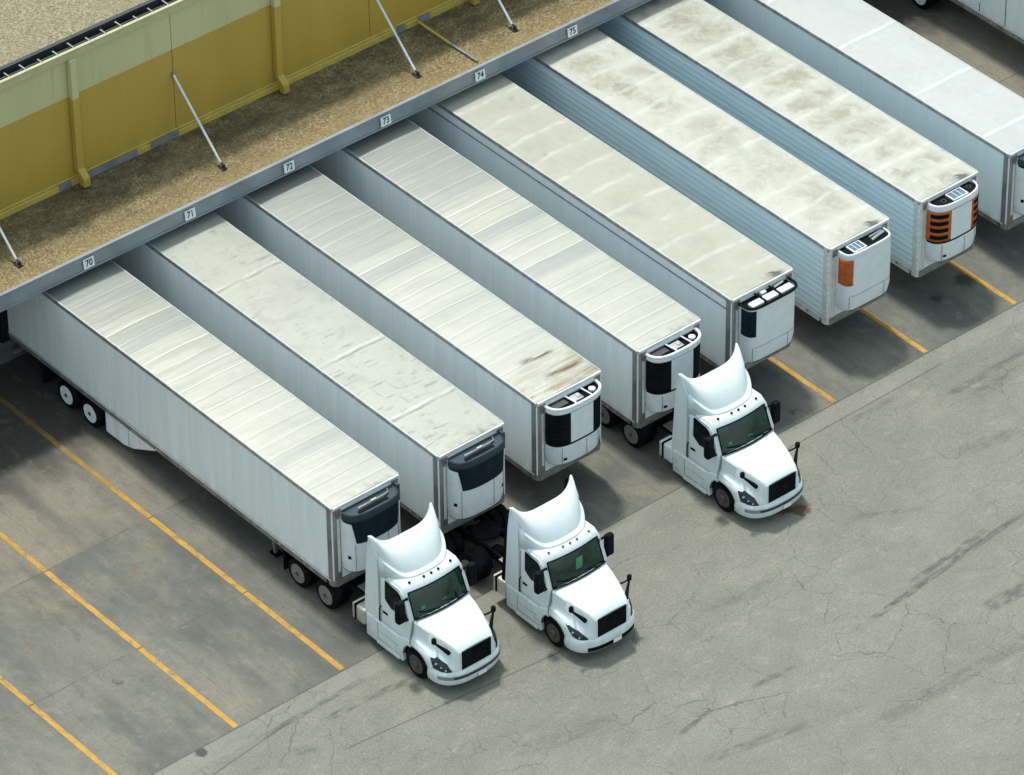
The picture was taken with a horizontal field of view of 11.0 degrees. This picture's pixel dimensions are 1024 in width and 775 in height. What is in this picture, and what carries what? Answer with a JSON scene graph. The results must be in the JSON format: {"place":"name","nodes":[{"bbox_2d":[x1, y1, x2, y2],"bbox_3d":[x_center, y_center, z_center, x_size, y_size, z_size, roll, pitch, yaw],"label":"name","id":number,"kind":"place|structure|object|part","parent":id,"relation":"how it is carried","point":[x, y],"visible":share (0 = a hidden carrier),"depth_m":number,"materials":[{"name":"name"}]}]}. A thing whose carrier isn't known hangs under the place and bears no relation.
{"place":"outdoors","nodes":[
{"label":"outdoors","id":0,"kind":"place"},
{"bbox_2d":[0,0,650,364],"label":"warehouse","id":1,"kind":"structure","parent":0,"point":[127,125],"depth_m":168.14,"materials":[{"name":"paint"}]},
{"bbox_2d":[83,256,94,269],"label":"door number sign","id":2,"kind":"object","parent":1,"relation":"attached to","point":[89,262],"visible":1,"depth_m":164.46,"materials":[{"name":"white plastic"}]},
{"bbox_2d":[184,207,195,220],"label":"door number sign","id":3,"kind":"object","parent":1,"relation":"attached to","point":[189,214],"visible":1,"depth_m":166.46,"materials":[{"name":"white plastic"}]},
{"bbox_2d":[283,160,294,173],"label":"door number sign","id":4,"kind":"object","parent":1,"relation":"attached to","point":[289,166],"visible":1,"depth_m":168.46,"materials":[{"name":"white plastic"}]},
{"bbox_2d":[380,114,390,126],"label":"door number sign","id":5,"kind":"object","parent":1,"relation":"attached to","point":[385,120],"visible":1,"depth_m":170.46,"materials":[{"name":"white plastic"}]},
{"bbox_2d":[475,69,485,81],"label":"door number sign","id":6,"kind":"object","parent":1,"relation":"attached to","point":[479,75],"visible":1,"depth_m":172.46,"materials":[{"name":"white plastic"}]},
{"bbox_2d":[567,24,577,37],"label":"door number sign","id":7,"kind":"object","parent":1,"relation":"attached to","point":[572,31],"visible":1,"depth_m":174.46,"materials":[{"name":"white plastic"}]},
{"bbox_2d":[0,0,1023,774],"bbox_3d":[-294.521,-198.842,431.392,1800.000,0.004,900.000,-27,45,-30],"label":"concrete apron","id":8,"kind":"object","parent":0,"point":[158,612],"visible":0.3,"depth_m":160.77,"materials":[{"name":"grey concrete"}]},
{"bbox_2d":[7,260,400,586],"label":"refrigerated trailer","id":9,"kind":"object","parent":8,"relation":"on","point":[133,362],"visible":0.96,"depth_m":160.56,"materials":[{"name":"metal"}]},
{"bbox_2d":[111,211,504,533],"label":"refrigerated trailer","id":10,"kind":"object","parent":8,"relation":"on","point":[429,435],"visible":0.7,"depth_m":161.82,"materials":[{"name":"metal"}]},
{"bbox_2d":[283,503,500,684],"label":"semi truck","id":11,"kind":"object","parent":8,"relation":"on","point":[417,604],"visible":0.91,"depth_m":155.31,"materials":[{"name":"white paint"}]},
{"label":"door","id":12,"kind":"part","parent":11,"relation":"part of","materials":[{"name":"white paint"}]},
{"bbox_2d":[213,165,601,480],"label":"refrigerated trailer","id":13,"kind":"object","parent":8,"relation":"on","point":[534,387],"visible":0.76,"depth_m":163.72,"materials":[{"name":"metal"}]},
{"bbox_2d":[309,118,700,428],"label":"refrigerated trailer","id":14,"kind":"object","parent":8,"relation":"on","point":[634,338],"visible":0.74,"depth_m":165.86,"materials":[{"name":"metal"}]},
{"bbox_2d":[443,475,635,652],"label":"semi truck","id":15,"kind":"object","parent":8,"relation":"on","point":[556,578],"visible":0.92,"depth_m":156.42,"materials":[{"name":"white paint"}]},
{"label":"door","id":16,"kind":"part","parent":15,"relation":"part of","materials":[{"name":"white paint"}]},
{"bbox_2d":[407,74,797,369],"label":"refrigerated trailer","id":17,"kind":"object","parent":8,"relation":"on","point":[729,286],"visible":0.73,"depth_m":167.78,"materials":[{"name":"metal"}]},
{"bbox_2d":[499,28,890,324],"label":"refrigerated trailer","id":18,"kind":"object","parent":8,"relation":"on","point":[827,240],"visible":0.68,"depth_m":169.87,"materials":[{"name":"metal"}]},
{"bbox_2d":[601,343,803,517],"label":"semi truck","id":19,"kind":"object","parent":8,"relation":"on","point":[724,442],"visible":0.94,"depth_m":161.34,"materials":[{"name":"white paint"}]},
{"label":"door","id":20,"kind":"part","parent":19,"relation":"part of","materials":[{"name":"white paint"}]},
{"bbox_2d":[595,0,978,277],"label":"refrigerated trailer","id":21,"kind":"object","parent":8,"relation":"on","point":[920,191],"visible":0.67,"depth_m":171.66,"materials":[{"name":"metal"}]},
{"bbox_2d":[704,0,1023,229],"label":"refrigerated trailer","id":22,"kind":"object","parent":8,"relation":"on","point":[929,90],"visible":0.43,"depth_m":173.57,"materials":[{"name":"metal"}]},
{"bbox_2d":[913,0,1023,43],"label":"box trailer","id":23,"kind":"object","parent":8,"relation":"on","point":[1006,17],"visible":1,"depth_m":180.57,"materials":[{"name":"metal"}]},
{"bbox_2d":[151,301,1023,774],"bbox_3d":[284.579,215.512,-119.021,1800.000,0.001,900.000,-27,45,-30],"label":"ground","id":24,"kind":"structure","parent":0,"point":[857,607],"depth_m":156.77,"materials":[{"name":"concrete"}]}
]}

